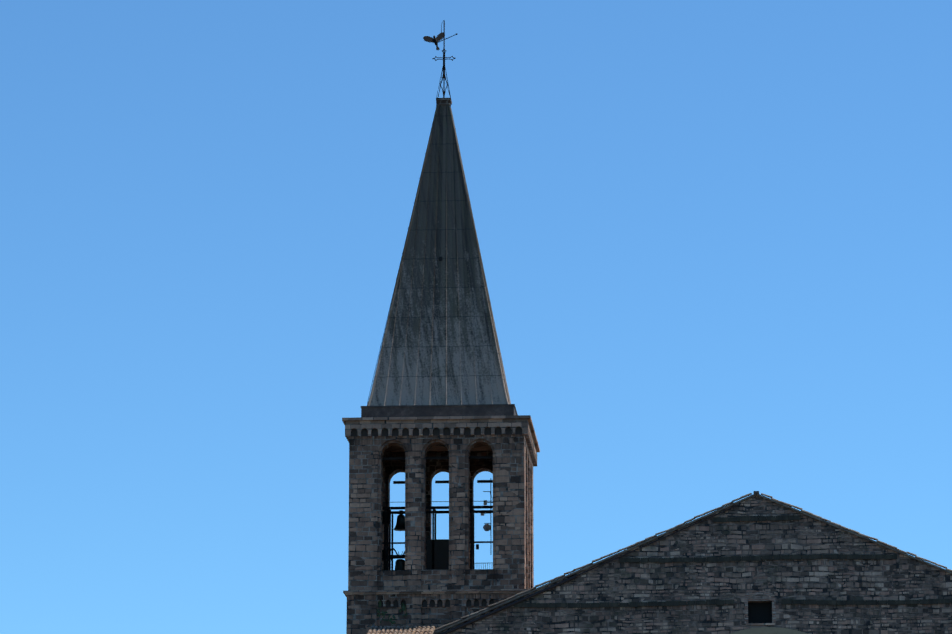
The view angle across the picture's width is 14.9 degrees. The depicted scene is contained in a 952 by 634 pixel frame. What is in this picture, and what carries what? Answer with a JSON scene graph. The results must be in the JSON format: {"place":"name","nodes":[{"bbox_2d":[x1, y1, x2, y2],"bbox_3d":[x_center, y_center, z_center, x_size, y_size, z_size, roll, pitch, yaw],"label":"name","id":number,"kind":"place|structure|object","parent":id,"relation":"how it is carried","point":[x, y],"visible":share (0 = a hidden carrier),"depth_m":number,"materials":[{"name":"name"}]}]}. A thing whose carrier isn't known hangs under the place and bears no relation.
{"place":"outdoors","nodes":[
{"label":"outdoors","id":0,"kind":"place"},
{"bbox_2d":[387,547,404,566],"bbox_3d":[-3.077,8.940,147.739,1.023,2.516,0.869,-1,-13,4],"label":"bell yokes","id":1,"kind":"object","parent":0,"point":[397,556],"visible":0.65,"depth_m":147.53,"materials":[{"name":"black metal"}]},
{"bbox_2d":[367,625,434,633],"bbox_3d":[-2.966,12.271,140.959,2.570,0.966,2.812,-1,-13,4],"label":"building roof tiles","id":2,"kind":"object","parent":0,"point":[420,629],"visible":1,"depth_m":141.40,"materials":[{"name":"beige tile"}]},
{"bbox_2d":[346,593,521,633],"bbox_3d":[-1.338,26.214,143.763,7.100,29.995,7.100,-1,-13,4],"label":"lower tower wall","id":3,"kind":"structure","parent":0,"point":[362,614],"depth_m":143.50,"materials":[{"name":"stone"}]},
{"bbox_2d":[377,600,448,627],"bbox_3d":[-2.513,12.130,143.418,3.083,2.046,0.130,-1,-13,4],"label":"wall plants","id":4,"kind":"object","parent":3,"relation":"attached to","point":[403,607],"depth_m":143.56,"materials":[{"name":"green plant"}]},
{"bbox_2d":[343,589,528,596],"bbox_3d":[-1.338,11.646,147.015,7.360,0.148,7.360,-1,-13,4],"label":"string course","id":5,"kind":"object","parent":3,"relation":"on","point":[372,592],"visible":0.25,"depth_m":143.47,"materials":[{"name":"stone"}]},
{"bbox_2d":[348,434,533,590],"bbox_3d":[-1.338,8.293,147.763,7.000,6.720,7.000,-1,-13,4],"label":"bell stage walls","id":6,"kind":"structure","parent":5,"relation":"on","point":[508,466],"depth_m":144.46,"materials":[{"name":"grey stone"}]},
{"bbox_2d":[394,510,404,569],"bbox_3d":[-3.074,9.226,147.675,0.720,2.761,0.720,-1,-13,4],"label":"bells","id":7,"kind":"object","parent":6,"relation":"hanging from","point":[400,526],"visible":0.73,"depth_m":147.62,"materials":[{"name":"brown metal"}]},
{"bbox_2d":[383,563,487,569],"bbox_3d":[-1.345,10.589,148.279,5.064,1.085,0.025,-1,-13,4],"label":"hatch railings","id":8,"kind":"object","parent":6,"relation":"attached to","point":[470,566],"visible":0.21,"depth_m":148.27,"materials":[{"name":"metal"}]},
{"bbox_2d":[382,501,492,569],"bbox_3d":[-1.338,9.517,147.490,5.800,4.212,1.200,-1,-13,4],"label":"bell frame","id":9,"kind":"object","parent":6,"relation":"attached to","point":[386,518],"visible":0.56,"depth_m":147.39,"materials":[{"name":"black metal"}]},
{"bbox_2d":[382,456,492,483],"bbox_3d":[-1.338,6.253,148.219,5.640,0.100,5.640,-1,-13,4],"label":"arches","id":10,"kind":"structure","parent":6,"relation":"attached to","point":[439,458],"depth_m":145.58,"materials":[{"name":"metal"}]},
{"bbox_2d":[345,421,536,465],"bbox_3d":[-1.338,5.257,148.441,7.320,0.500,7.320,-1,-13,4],"label":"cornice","id":11,"kind":"structure","parent":6,"relation":"on","point":[451,426],"depth_m":144.93,"materials":[{"name":"stone"}]},
{"bbox_2d":[342,415,539,451],"bbox_3d":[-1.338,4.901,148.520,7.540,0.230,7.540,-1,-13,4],"label":"tower cornice","id":12,"kind":"structure","parent":11,"relation":"on","point":[443,419],"depth_m":144.99,"materials":[{"name":"stone"}]},
{"bbox_2d":[361,404,517,416],"bbox_3d":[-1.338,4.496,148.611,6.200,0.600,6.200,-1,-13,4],"label":"spire base","id":13,"kind":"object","parent":12,"relation":"on","point":[444,410],"depth_m":145.63,"materials":[{"name":"grey metal"}]},
{"bbox_2d":[367,104,510,405],"bbox_3d":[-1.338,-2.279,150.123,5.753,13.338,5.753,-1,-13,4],"label":"spire","id":14,"kind":"structure","parent":13,"relation":"on","point":[439,346],"depth_m":147.71,"materials":[{"name":"metal"}]},
{"bbox_2d":[423,32,443,50],"bbox_3d":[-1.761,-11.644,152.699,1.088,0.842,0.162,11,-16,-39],"label":"weathervane bird","id":15,"kind":"object","parent":14,"relation":"attached to","point":[429,39],"visible":0.98,"depth_m":152.69,"materials":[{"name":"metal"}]},
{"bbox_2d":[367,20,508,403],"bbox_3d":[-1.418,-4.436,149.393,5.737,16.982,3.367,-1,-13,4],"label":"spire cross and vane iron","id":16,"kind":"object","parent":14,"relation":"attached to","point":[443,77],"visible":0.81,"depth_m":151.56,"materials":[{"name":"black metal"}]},
{"bbox_2d":[436,98,451,104],"bbox_3d":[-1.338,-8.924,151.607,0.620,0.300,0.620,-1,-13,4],"label":"spire cap","id":17,"kind":"object","parent":14,"relation":"on","point":[443,101],"visible":0.75,"depth_m":151.33,"materials":[{"name":"grey metal"}]},
{"bbox_2d":[351,427,531,459],"bbox_3d":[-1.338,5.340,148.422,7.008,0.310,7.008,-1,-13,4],"label":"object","id":18,"kind":"object","parent":11,"relation":"attached to","point":[436,431],"visible":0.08,"depth_m":145.01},
{"bbox_2d":[476,478,492,548],"bbox_3d":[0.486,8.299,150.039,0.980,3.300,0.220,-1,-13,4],"label":"antenna mast","id":19,"kind":"object","parent":6,"relation":"attached to","point":[477,545],"visible":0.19,"depth_m":150.09,"materials":[{"name":"grey metal"}]},
{"bbox_2d":[481,500,490,530],"bbox_3d":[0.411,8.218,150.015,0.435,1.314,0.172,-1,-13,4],"label":"antenna panels and dish","id":20,"kind":"object","parent":19,"relation":"attached to","point":[486,527],"visible":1,"depth_m":149.89,"materials":[{"name":"grey metal"}]},
{"bbox_2d":[378,599,493,607],"bbox_3d":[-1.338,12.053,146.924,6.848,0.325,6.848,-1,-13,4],"label":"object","id":21,"kind":"object","parent":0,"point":[447,603],"depth_m":143.57,"materials":[{"name":"stone"}]},
{"bbox_2d":[427,539,448,569],"bbox_3d":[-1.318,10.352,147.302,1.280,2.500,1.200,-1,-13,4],"label":"panel","id":22,"kind":"object","parent":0,"point":[441,554],"visible":0.21,"depth_m":146.87,"materials":[{"name":"black metal"}]},
{"bbox_2d":[0,0,951,633],"label":"sky","id":23,"kind":"structure","parent":0,"point":[714,237],"materials":[{"name":"blue"}]},
{"label":"ground","id":24,"kind":"structure","parent":0,"visible":0},
{"bbox_2d":[437,495,951,633],"bbox_3d":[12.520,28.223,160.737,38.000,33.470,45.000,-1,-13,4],"label":"gable wall","id":25,"kind":"structure","parent":24,"relation":"on","point":[902,577],"depth_m":141.80,"materials":[{"name":"grey stone"}]},
{"bbox_2d":[441,503,740,633],"bbox_3d":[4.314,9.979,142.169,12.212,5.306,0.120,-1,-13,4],"label":"rake gutter pipe","id":26,"kind":"object","parent":25,"relation":"attached to","point":[510,604],"visible":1,"depth_m":142.08,"materials":[{"name":"grey metal"}]},
{"bbox_2d":[433,491,951,633],"bbox_3d":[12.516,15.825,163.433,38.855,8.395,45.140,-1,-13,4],"label":"roof edge","id":27,"kind":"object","parent":25,"relation":"on","point":[755,493],"depth_m":142.15,"materials":[{"name":"grey stone"}]},
{"bbox_2d":[434,493,951,631],"bbox_3d":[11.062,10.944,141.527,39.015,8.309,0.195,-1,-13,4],"label":"church rake verge tiles","id":28,"kind":"object","parent":27,"relation":"on","point":[655,535],"visible":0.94,"depth_m":142.19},
{"bbox_2d":[514,515,951,607],"bbox_3d":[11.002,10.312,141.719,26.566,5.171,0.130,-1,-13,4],"label":"stone bands","id":29,"kind":"object","parent":25,"relation":"attached to","point":[753,558],"visible":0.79,"depth_m":141.78,"materials":[{"name":"grey stone"}]},
{"bbox_2d":[748,602,771,622],"bbox_3d":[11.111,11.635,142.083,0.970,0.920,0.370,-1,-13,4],"label":"window","id":30,"kind":"structure","parent":25,"relation":"in","point":[760,612],"depth_m":141.91,"materials":[{"name":"black glass"}]},
{"bbox_2d":[744,591,775,622],"bbox_3d":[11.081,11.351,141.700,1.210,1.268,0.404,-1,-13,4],"label":"window surround","id":31,"kind":"object","parent":25,"relation":"attached to","point":[746,599],"visible":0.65,"depth_m":141.56,"materials":[{"name":"grey stone"}]},
{"bbox_2d":[746,623,774,624],"bbox_3d":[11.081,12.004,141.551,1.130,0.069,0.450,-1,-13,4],"label":"gable window sill","id":32,"kind":"structure","parent":25,"relation":"attached to","point":[760,623],"depth_m":141.33,"materials":[{"name":"grey stone"}]},
{"bbox_2d":[730,627,807,633],"bbox_3d":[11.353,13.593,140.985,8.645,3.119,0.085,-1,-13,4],"label":"arch","id":33,"kind":"structure","parent":25,"relation":"attached to","point":[768,630],"depth_m":141.25,"materials":[{"name":"grey stone"}]}
]}

